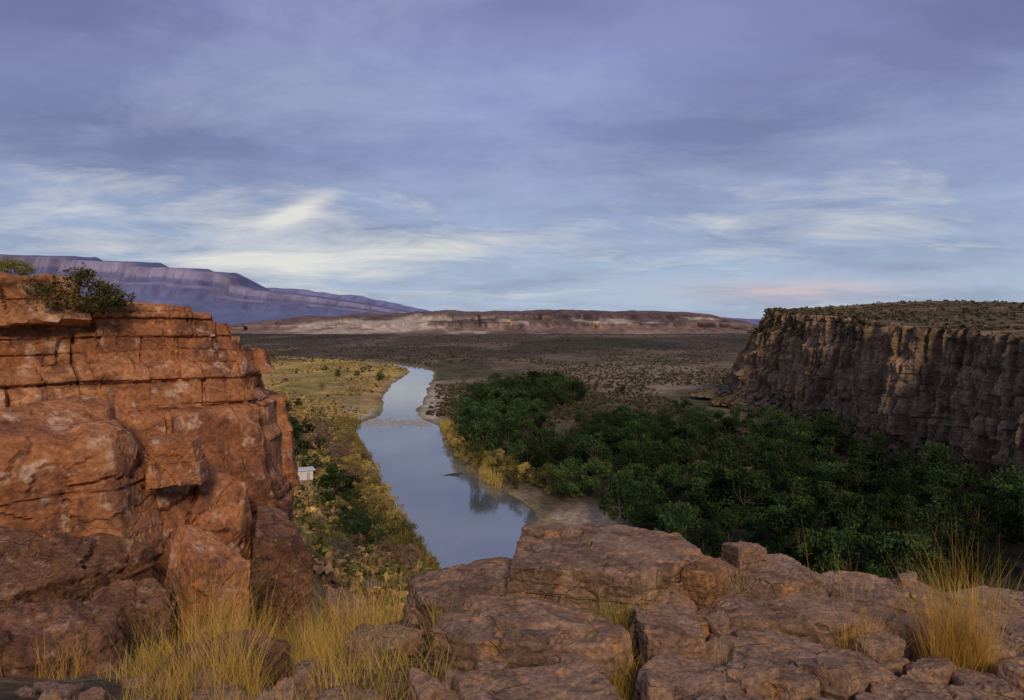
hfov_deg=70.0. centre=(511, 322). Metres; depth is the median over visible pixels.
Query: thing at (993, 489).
tree
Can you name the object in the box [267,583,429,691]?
grass clump
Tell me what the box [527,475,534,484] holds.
shrub
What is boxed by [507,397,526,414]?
tree
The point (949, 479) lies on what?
tree
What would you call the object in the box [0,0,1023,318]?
sky
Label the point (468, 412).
tree
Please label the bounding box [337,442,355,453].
shrub
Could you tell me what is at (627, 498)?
tree
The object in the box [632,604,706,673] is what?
ledge rock
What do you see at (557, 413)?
scrub
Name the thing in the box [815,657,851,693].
stone
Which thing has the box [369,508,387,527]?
shrub
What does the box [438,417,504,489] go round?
reeds
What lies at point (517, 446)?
tree
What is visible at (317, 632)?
grass clump
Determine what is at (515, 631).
ledge rock
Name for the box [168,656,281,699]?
grass clump
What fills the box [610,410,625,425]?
tree
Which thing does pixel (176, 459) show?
boulder
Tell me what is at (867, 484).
tree
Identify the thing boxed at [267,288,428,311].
mountain range
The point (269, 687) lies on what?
grass clump
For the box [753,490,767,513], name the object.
tree
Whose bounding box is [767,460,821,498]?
tree
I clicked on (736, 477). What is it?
tree
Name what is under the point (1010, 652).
stone
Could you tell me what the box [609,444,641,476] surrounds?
tree
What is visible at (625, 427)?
tree
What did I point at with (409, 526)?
shrub
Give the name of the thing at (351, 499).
shrub
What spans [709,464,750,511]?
tree
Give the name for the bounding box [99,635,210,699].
grass clump
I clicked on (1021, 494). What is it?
tree
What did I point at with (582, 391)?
tree
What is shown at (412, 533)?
shrub
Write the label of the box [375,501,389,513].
shrub
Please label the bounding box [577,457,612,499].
tree
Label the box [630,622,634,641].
stone
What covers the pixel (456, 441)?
shrub
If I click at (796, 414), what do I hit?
tree
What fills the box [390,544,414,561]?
shrub
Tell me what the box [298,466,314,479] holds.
hut
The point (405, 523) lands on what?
shrub
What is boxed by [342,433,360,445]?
shrub
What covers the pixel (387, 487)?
shrub
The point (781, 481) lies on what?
tree
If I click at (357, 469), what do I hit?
shrub
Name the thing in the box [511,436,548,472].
tree
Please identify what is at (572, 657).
stone
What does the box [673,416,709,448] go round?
tree
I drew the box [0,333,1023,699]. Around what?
ground
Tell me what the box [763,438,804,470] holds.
tree
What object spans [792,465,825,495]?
tree
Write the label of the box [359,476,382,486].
shrub
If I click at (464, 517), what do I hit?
river
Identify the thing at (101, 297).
bush
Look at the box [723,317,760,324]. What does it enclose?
mountain range
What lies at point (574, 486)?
tree
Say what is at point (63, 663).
grass clump
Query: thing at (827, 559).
tree
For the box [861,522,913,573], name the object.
tree
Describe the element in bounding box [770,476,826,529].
tree
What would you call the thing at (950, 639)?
grass clump
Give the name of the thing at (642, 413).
tree
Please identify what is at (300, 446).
bush
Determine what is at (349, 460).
shrub
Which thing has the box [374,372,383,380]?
shrub
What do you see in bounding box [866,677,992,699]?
ledge rock
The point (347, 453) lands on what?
shrub
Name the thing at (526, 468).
shrub
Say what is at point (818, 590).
stone
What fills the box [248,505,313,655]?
boulder
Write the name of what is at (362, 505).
shrub
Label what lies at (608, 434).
tree
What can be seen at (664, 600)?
stone
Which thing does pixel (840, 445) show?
tree
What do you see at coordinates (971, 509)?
tree
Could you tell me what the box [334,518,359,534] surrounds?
bush
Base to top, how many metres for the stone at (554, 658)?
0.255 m
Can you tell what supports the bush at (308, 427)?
on the ground at (576, 509)
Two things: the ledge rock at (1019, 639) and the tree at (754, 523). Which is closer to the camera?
the ledge rock at (1019, 639)
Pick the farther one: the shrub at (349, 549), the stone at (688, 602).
the shrub at (349, 549)
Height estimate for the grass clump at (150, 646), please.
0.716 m
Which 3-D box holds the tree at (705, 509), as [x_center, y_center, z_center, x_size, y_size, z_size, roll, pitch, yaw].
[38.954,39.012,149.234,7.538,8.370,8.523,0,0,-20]
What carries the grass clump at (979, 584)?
on the ground at (576, 509)
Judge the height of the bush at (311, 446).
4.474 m
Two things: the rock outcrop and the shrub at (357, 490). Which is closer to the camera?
the rock outcrop
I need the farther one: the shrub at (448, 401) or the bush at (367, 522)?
the shrub at (448, 401)
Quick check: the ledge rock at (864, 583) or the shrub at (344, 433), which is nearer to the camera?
the ledge rock at (864, 583)
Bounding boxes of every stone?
[14,686,35,697]
[33,681,58,694]
[38,683,83,699]
[77,686,108,699]
[122,676,152,687]
[131,697,154,699]
[159,677,179,688]
[185,666,225,694]
[188,680,242,699]
[211,690,251,699]
[292,660,344,699]
[316,682,387,699]
[343,623,423,672]
[407,667,445,699]
[435,677,458,699]
[443,669,459,687]
[474,657,509,671]
[543,652,576,665]
[557,595,596,615]
[559,652,610,680]
[620,592,669,628]
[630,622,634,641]
[640,671,674,699]
[669,590,696,612]
[691,634,737,666]
[696,691,720,699]
[706,609,729,634]
[710,625,743,635]
[721,541,766,569]
[721,654,781,699]
[721,693,732,699]
[725,693,760,699]
[748,628,781,634]
[778,662,820,699]
[794,657,864,699]
[811,585,827,596]
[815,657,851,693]
[817,697,835,699]
[850,631,905,661]
[852,606,872,613]
[855,692,893,699]
[866,587,901,614]
[878,657,910,676]
[884,621,911,659]
[892,613,949,658]
[897,571,917,587]
[897,589,915,597]
[901,668,930,682]
[906,656,957,685]
[907,588,934,599]
[952,667,1015,699]
[957,621,988,648]
[984,635,1016,657]
[996,661,1023,692]
[1008,683,1023,699]
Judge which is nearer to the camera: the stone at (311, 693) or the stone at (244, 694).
the stone at (311, 693)
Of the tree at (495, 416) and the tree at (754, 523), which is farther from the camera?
the tree at (495, 416)
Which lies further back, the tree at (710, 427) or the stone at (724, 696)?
the tree at (710, 427)
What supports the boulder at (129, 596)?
on the ground at (576, 509)
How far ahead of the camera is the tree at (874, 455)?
184.63 m
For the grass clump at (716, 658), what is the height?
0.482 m
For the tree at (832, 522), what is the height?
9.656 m
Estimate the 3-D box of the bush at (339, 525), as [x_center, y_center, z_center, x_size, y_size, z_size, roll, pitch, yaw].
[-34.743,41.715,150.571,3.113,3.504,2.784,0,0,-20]
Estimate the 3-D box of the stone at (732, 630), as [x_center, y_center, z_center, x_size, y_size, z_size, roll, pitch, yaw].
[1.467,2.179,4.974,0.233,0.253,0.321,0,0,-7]
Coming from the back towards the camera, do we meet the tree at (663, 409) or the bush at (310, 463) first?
the tree at (663, 409)
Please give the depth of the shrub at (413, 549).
133.05 m
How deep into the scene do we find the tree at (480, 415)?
261.96 m
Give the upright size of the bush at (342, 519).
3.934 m
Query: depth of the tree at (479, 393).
341.24 m
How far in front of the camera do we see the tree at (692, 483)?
165.27 m
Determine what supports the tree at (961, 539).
on the ground at (576, 509)
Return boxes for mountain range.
[0,254,410,325]
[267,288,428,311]
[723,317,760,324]
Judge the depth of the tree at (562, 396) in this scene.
377.59 m
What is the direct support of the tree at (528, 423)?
on the ground at (576, 509)
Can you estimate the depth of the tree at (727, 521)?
129.06 m
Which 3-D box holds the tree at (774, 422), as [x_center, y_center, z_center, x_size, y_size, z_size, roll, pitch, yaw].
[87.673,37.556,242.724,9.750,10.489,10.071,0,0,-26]
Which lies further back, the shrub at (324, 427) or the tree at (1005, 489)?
the shrub at (324, 427)
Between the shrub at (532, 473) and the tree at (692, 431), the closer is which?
the shrub at (532, 473)
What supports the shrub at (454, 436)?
on the ground at (576, 509)
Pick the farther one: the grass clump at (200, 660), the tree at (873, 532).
the tree at (873, 532)
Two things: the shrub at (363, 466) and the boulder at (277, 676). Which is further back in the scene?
the shrub at (363, 466)
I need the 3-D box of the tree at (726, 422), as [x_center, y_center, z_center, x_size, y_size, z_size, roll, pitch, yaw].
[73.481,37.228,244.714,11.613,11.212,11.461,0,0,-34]
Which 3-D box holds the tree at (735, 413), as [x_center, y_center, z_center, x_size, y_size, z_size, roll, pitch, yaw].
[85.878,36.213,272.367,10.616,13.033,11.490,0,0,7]
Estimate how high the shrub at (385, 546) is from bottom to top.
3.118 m
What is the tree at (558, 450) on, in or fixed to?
on the ground at (576, 509)
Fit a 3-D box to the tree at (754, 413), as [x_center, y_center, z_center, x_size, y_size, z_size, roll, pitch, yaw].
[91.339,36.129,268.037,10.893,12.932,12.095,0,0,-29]
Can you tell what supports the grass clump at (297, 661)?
on the ground at (576, 509)
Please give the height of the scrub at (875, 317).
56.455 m
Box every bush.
[0,257,36,275]
[18,262,136,312]
[285,400,292,410]
[293,431,298,441]
[294,439,307,454]
[296,438,308,449]
[297,419,313,432]
[297,420,317,433]
[299,458,311,466]
[301,454,321,467]
[303,440,314,448]
[311,435,329,449]
[331,511,350,523]
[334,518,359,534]
[337,517,349,529]
[340,489,350,501]
[342,503,362,522]
[345,527,375,546]
[352,510,362,522]
[359,524,370,542]
[360,510,372,523]
[363,518,377,536]
[373,528,387,544]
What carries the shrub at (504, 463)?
on the ground at (576, 509)
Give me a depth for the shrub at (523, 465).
201.15 m
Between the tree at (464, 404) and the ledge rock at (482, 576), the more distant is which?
the tree at (464, 404)
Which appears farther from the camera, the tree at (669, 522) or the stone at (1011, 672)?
the tree at (669, 522)
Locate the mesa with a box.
[230,309,757,333]
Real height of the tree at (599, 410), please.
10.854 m
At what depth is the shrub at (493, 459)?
211.26 m
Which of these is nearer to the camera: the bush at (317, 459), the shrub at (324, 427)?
the bush at (317, 459)
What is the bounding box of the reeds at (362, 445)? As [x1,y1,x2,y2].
[334,414,440,569]
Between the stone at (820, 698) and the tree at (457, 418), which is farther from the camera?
the tree at (457, 418)
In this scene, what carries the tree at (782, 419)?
on the ground at (576, 509)
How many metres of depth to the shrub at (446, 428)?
279.57 m
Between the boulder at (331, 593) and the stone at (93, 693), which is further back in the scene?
the boulder at (331, 593)
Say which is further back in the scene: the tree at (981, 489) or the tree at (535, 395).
the tree at (535, 395)
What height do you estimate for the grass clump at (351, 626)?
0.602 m
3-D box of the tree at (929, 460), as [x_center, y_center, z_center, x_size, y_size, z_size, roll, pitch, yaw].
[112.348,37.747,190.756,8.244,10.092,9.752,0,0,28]
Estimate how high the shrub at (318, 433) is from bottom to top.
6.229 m
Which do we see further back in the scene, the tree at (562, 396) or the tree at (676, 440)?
the tree at (562, 396)
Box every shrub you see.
[291,514,306,532]
[299,431,316,444]
[305,517,318,526]
[308,429,320,444]
[310,414,321,420]
[311,517,326,531]
[313,405,326,415]
[318,424,333,436]
[319,419,334,431]
[320,439,338,451]
[324,525,340,539]
[325,443,346,455]
[327,497,345,508]
[329,530,347,547]
[330,435,343,442]
[330,488,341,496]
[331,447,351,465]
[332,429,353,440]
[333,446,350,464]
[336,502,349,513]
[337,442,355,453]
[338,457,354,471]
[338,547,355,559]
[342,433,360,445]
[342,454,356,466]
[346,494,357,505]
[348,466,364,475]
[348,500,369,516]
[349,488,366,495]
[349,534,364,547]
[350,462,370,473]
[351,447,370,460]
[353,494,371,513]
[353,547,362,557]
[354,459,370,468]
[354,468,375,483]
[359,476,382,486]
[359,491,384,511]
[360,460,378,475]
[360,486,374,495]
[361,472,387,489]
[362,464,378,475]
[364,496,390,514]
[365,458,381,469]
[365,523,381,538]
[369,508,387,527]
[369,509,384,526]
[369,550,390,567]
[371,525,402,542]
[373,543,389,553]
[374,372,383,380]
[375,483,394,499]
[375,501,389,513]
[376,494,400,508]
[376,542,393,555]
[380,517,399,530]
[380,539,397,554]
[381,498,395,514]
[381,502,409,517]
[381,544,409,560]
[385,504,407,524]
[386,506,404,529]
[387,524,405,536]
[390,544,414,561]
[391,514,414,537]
[391,520,418,534]
[395,547,419,564]
[396,535,408,546]
[402,543,420,560]
[403,532,424,545]
[404,554,420,569]
[405,537,426,548]
[434,389,442,398]
[442,397,452,405]
[443,425,452,437]
[445,432,459,445]
[447,394,458,405]
[451,436,464,446]
[452,442,467,451]
[457,451,474,460]
[459,446,467,455]
[463,448,485,466]
[466,439,486,453]
[471,446,490,465]
[478,449,490,464]
[489,456,503,471]
[490,454,508,474]
[491,461,506,472]
[496,464,515,481]
[500,454,515,472]
[501,460,518,474]
[501,469,528,488]
[515,466,528,479]
[516,461,531,476]
[517,462,538,480]
[525,467,537,481]
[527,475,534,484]
[533,462,555,487]
[533,463,559,485]
[543,480,557,495]
[554,482,570,497]
[556,475,575,499]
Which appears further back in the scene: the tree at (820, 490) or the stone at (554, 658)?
the tree at (820, 490)
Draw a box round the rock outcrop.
[0,272,299,606]
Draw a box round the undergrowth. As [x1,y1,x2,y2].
[289,414,441,625]
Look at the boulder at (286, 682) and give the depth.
5.41 m
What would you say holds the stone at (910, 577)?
on the ledge rock at (864, 583)
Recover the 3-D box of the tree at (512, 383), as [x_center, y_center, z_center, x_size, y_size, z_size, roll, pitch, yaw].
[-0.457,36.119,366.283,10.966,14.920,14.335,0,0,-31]
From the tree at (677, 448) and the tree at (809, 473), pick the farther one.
the tree at (677, 448)
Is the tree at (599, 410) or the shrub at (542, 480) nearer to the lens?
the shrub at (542, 480)
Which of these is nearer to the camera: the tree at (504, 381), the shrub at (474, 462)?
the shrub at (474, 462)
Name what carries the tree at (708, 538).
on the ground at (576, 509)
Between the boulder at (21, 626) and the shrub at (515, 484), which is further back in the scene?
the shrub at (515, 484)
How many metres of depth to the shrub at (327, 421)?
283.92 m
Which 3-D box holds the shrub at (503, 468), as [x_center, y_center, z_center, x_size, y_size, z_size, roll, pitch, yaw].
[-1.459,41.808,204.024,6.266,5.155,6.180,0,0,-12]
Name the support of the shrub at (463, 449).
on the ground at (576, 509)
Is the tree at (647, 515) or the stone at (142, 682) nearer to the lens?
the stone at (142, 682)
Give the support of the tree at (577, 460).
on the ground at (576, 509)
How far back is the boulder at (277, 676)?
7.54 m
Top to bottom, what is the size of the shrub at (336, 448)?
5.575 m
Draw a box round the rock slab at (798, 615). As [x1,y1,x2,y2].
[696,588,899,648]
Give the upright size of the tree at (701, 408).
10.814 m
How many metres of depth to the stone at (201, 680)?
6.79 m
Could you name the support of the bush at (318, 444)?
on the ground at (576, 509)
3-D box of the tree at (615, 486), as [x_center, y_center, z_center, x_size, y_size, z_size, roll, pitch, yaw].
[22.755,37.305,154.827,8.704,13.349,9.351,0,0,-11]
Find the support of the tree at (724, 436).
on the ground at (576, 509)
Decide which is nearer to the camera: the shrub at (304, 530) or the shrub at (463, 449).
the shrub at (304, 530)
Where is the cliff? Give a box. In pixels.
[690,301,1023,504]
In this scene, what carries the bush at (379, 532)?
on the ground at (576, 509)
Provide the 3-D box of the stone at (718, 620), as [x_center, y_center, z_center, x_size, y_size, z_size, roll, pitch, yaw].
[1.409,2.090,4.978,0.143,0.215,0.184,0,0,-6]
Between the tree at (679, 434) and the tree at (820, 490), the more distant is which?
the tree at (679, 434)
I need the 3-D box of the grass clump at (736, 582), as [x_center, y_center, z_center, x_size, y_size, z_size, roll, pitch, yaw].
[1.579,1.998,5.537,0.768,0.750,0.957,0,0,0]
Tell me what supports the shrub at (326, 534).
on the ground at (576, 509)
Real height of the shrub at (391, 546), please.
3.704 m
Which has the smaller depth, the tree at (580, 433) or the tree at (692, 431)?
the tree at (580, 433)
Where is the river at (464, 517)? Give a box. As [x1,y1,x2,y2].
[355,361,539,568]
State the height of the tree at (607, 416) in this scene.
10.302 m
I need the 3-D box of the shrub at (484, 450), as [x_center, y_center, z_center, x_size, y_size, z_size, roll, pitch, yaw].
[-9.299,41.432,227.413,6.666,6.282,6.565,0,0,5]
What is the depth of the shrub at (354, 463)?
205.31 m
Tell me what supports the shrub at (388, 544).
on the ground at (576, 509)
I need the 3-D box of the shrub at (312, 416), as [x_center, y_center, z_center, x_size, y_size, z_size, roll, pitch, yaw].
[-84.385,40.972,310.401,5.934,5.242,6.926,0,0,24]
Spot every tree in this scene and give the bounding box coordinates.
[289,416,304,438]
[293,398,301,405]
[309,460,351,503]
[337,475,361,494]
[448,395,479,421]
[452,416,469,439]
[455,395,481,417]
[455,420,481,444]
[459,382,478,399]
[460,393,472,403]
[460,408,475,424]
[460,411,496,442]
[468,386,489,409]
[469,417,498,454]
[470,406,483,413]
[473,383,492,398]
[473,420,506,447]
[477,387,500,402]
[479,407,502,433]
[484,401,500,411]
[486,376,500,387]
[487,372,502,383]
[489,378,510,390]
[489,387,516,405]
[490,403,508,414]
[491,417,526,452]
[492,414,514,440]
[495,383,520,399]
[502,387,527,411]
[503,380,519,397]
[503,410,523,436]
[504,373,522,384]
[505,440,532,461]
[507,384,527,406]
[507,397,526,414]
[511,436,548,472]
[514,418,539,440]
[516,397,530,412]
[517,403,542,426]
[525,399,550,417]
[527,370,542,385]
[530,389,555,410]
[530,434,570,469]
[532,414,554,439]
[533,427,562,459]
[540,372,550,381]
[546,381,575,403]
[547,376,561,387]
[547,458,589,497]
[553,426,597,464]
[560,378,574,389]
[562,380,586,400]
[563,457,584,481]
[569,383,587,400]
[570,410,596,433]
[571,436,600,471]
[573,382,588,394]
[574,421,619,458]
[575,431,612,480]
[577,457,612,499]
[588,412,616,440]
[594,408,612,428]
[598,467,641,526]
[599,411,616,428]
[601,430,622,453]
[603,473,652,509]
[605,426,620,446]
[607,442,623,461]
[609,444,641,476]
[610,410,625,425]
[612,403,635,427]
[613,409,649,436]
[614,440,641,463]
[615,421,651,450]
[617,462,662,495]
[619,386,626,393]
[619,423,660,459]
[624,478,671,520]
[625,417,662,450]
[630,407,660,432]
[632,439,666,474]
[633,493,672,527]
[636,422,656,439]
[640,448,677,483]
[651,513,695,540]
[652,411,668,427]
[652,478,680,504]
[654,405,678,427]
[654,413,677,430]
[654,501,708,537]
[656,432,676,456]
[656,464,686,498]
[662,420,678,436]
[662,435,681,460]
[663,439,707,474]
[667,443,696,468]
[673,396,693,411]
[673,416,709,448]
[673,460,725,510]
[676,423,684,437]
[678,424,705,457]
[679,408,699,425]
[681,414,698,432]
[681,493,716,529]
[683,417,706,442]
[686,522,725,557]
[690,404,713,423]
[691,410,721,431]
[693,464,725,498]
[700,424,716,441]
[703,509,754,548]
[705,409,725,431]
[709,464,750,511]
[711,467,785,525]
[712,417,747,448]
[720,434,731,454]
[721,416,736,437]
[725,433,770,466]
[728,402,757,430]
[732,472,776,515]
[740,422,758,442]
[741,509,794,551]
[743,404,776,433]
[747,504,797,540]
[748,451,791,506]
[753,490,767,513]
[754,505,850,573]
[755,407,795,438]
[761,438,787,466]
[761,516,806,557]
[762,421,787,440]
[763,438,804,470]
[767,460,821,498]
[767,470,813,519]
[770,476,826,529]
[778,418,818,459]
[783,410,803,427]
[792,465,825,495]
[795,528,851,573]
[801,411,843,445]
[801,445,847,476]
[803,526,889,573]
[804,460,851,496]
[804,492,867,532]
[806,424,858,458]
[806,427,834,454]
[806,478,854,519]
[811,453,827,468]
[815,436,836,463]
[815,471,864,504]
[819,412,852,447]
[824,491,881,548]
[832,435,852,453]
[836,457,886,498]
[837,531,859,565]
[849,490,900,529]
[849,492,899,540]
[854,467,922,513]
[856,430,888,457]
[861,449,901,485]
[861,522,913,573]
[864,531,938,585]
[873,446,932,502]
[881,475,924,524]
[891,529,951,591]
[892,494,935,534]
[903,469,917,479]
[908,500,970,548]
[911,482,958,529]
[915,441,963,486]
[915,469,980,510]
[925,466,970,502]
[926,452,959,471]
[934,527,1010,583]
[950,550,1001,590]
[953,462,994,494]
[955,490,985,525]
[955,491,1000,536]
[971,486,1012,519]
[980,464,1023,526]
[985,480,1002,505]
[995,484,1023,537]
[1002,474,1023,506]
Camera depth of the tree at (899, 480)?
153.43 m
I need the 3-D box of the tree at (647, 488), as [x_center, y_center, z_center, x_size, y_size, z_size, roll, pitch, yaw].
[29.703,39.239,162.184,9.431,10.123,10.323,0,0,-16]
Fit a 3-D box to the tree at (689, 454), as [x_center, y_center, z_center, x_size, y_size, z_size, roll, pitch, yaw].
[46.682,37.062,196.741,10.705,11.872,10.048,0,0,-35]
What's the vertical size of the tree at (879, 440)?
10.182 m
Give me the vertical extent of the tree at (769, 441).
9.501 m
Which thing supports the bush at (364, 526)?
on the ground at (576, 509)
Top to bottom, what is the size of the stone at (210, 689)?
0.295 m
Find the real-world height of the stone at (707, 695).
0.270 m
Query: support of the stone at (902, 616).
on the ground at (576, 509)
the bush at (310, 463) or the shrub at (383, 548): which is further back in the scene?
the bush at (310, 463)
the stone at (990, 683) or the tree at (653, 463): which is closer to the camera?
the stone at (990, 683)
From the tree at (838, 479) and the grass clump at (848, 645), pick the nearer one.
the grass clump at (848, 645)
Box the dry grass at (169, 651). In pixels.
[0,570,390,699]
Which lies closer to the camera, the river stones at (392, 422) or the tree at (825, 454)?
the tree at (825, 454)
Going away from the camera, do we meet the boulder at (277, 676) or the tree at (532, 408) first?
the boulder at (277, 676)
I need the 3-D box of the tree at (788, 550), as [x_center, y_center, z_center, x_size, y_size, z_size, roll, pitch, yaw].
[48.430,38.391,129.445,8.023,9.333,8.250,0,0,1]
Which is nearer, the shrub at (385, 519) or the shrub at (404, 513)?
the shrub at (385, 519)
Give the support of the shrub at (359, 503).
on the ground at (576, 509)
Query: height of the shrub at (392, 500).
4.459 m
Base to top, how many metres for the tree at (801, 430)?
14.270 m
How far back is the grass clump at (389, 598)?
6.75 m
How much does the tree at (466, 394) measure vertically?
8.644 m
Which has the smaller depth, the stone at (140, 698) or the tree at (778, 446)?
the stone at (140, 698)
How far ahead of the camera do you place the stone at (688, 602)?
5.24 m
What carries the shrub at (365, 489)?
on the ground at (576, 509)
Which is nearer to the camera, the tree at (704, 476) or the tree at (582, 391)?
the tree at (704, 476)
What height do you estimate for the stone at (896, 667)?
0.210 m
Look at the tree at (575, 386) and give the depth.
394.06 m
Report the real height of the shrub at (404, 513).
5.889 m
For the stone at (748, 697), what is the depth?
4.05 m
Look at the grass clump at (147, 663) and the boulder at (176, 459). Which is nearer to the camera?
the grass clump at (147, 663)
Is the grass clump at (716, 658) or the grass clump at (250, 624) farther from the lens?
the grass clump at (250, 624)
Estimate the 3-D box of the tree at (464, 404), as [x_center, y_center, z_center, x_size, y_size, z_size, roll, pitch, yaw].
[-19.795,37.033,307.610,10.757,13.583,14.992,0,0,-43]
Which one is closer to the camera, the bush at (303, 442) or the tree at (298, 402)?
the bush at (303, 442)
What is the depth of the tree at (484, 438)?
247.21 m
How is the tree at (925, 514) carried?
on the ground at (576, 509)
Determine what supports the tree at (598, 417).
on the ground at (576, 509)
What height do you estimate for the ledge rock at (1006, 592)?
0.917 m
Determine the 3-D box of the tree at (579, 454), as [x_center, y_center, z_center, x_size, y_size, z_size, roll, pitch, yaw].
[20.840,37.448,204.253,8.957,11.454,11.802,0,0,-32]
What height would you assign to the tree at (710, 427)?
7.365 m
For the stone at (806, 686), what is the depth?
4.15 m
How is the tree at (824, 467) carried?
on the ground at (576, 509)
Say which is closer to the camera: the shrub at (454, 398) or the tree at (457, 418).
the tree at (457, 418)
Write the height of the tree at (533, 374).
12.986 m
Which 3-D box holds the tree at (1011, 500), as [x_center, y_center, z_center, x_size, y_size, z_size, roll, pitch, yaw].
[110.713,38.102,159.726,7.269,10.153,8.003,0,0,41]
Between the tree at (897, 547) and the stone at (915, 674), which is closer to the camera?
the stone at (915, 674)
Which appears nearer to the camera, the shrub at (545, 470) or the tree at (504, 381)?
the shrub at (545, 470)
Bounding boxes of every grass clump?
[9,615,116,681]
[75,570,210,680]
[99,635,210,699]
[109,579,281,693]
[125,607,186,668]
[136,539,280,643]
[159,595,306,697]
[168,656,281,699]
[181,563,312,639]
[182,598,277,637]
[196,651,338,699]
[245,587,391,672]
[266,577,339,658]
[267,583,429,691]
[270,617,342,671]
[273,622,337,677]
[288,603,496,699]
[292,571,404,658]
[295,540,449,641]
[396,579,478,654]
[474,554,548,604]
[564,542,680,646]
[580,629,685,699]
[682,623,770,668]
[713,544,767,606]
[771,516,873,599]
[817,598,927,662]
[882,520,1023,673]
[918,522,1021,623]
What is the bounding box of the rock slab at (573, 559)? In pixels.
[507,521,707,623]
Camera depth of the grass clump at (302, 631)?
14.16 m
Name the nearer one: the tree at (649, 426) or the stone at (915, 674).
the stone at (915, 674)
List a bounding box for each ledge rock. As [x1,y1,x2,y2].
[403,557,525,639]
[429,595,633,691]
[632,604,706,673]
[633,653,742,699]
[716,553,825,596]
[725,629,896,699]
[821,570,950,615]
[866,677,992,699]
[909,609,1023,673]
[942,585,1023,612]
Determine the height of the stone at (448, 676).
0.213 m
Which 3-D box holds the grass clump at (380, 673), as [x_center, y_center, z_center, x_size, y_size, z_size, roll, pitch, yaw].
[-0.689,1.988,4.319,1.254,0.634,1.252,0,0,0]
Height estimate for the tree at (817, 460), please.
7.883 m
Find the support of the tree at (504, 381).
on the ground at (576, 509)
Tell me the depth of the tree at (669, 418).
274.20 m
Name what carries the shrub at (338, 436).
on the ground at (576, 509)
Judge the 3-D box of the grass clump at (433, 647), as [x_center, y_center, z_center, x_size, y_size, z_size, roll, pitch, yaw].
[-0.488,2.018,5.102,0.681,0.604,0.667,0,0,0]
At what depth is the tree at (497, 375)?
447.03 m
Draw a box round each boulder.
[0,599,125,677]
[91,577,175,655]
[144,433,211,488]
[151,630,291,686]
[165,524,251,647]
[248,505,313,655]
[257,677,293,699]
[320,587,368,654]
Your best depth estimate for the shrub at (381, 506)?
162.39 m
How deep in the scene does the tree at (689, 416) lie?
267.59 m
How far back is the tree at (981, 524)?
146.39 m
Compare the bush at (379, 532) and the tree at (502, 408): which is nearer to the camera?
the bush at (379, 532)
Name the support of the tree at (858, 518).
on the ground at (576, 509)
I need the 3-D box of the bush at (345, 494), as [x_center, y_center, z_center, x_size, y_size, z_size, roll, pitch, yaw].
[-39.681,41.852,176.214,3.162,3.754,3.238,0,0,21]
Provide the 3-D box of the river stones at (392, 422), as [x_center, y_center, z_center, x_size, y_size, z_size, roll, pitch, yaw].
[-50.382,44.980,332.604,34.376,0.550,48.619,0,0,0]
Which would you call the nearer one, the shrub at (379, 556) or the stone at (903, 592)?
the stone at (903, 592)
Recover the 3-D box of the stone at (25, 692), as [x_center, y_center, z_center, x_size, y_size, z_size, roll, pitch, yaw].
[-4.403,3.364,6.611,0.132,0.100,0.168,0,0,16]
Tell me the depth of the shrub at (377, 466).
216.37 m
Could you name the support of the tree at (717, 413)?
on the ground at (576, 509)
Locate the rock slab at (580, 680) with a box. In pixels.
[451,660,622,699]
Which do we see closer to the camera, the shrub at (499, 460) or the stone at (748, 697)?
the stone at (748, 697)
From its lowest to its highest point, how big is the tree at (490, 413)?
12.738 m
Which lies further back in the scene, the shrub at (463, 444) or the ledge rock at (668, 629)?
the shrub at (463, 444)
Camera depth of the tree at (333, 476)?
171.90 m
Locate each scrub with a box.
[235,334,813,482]
[688,299,1023,500]
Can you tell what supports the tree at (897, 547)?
on the ground at (576, 509)
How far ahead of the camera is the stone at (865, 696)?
4.04 m
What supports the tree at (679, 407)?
on the ground at (576, 509)
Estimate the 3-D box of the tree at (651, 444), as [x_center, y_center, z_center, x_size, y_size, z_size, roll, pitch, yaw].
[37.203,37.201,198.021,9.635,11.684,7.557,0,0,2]
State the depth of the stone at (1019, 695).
4.13 m
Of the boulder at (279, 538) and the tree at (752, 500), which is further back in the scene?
the tree at (752, 500)
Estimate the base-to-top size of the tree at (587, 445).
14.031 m
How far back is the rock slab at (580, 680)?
4.11 m
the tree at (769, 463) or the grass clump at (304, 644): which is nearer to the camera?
the grass clump at (304, 644)
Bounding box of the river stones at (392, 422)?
[358,418,433,429]
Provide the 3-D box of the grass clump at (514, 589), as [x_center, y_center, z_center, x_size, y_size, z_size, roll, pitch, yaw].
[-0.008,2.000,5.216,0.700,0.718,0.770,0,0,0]
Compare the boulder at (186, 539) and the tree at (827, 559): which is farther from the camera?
the tree at (827, 559)
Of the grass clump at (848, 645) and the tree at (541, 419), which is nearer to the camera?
the grass clump at (848, 645)
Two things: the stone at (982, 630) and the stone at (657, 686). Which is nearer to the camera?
the stone at (657, 686)
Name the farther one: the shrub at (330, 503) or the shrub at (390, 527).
the shrub at (330, 503)
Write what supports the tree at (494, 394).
on the ground at (576, 509)
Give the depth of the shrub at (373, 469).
204.80 m
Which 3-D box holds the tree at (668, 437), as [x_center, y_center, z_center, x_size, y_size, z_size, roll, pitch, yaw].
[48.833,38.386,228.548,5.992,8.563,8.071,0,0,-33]
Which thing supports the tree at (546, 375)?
on the ground at (576, 509)
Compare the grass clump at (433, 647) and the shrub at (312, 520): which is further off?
the shrub at (312, 520)
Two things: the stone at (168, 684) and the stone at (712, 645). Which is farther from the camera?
the stone at (168, 684)
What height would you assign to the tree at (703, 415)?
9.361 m
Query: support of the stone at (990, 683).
on the ground at (576, 509)
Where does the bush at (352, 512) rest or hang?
on the ground at (576, 509)
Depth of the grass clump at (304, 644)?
10.93 m
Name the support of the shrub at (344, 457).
on the ground at (576, 509)

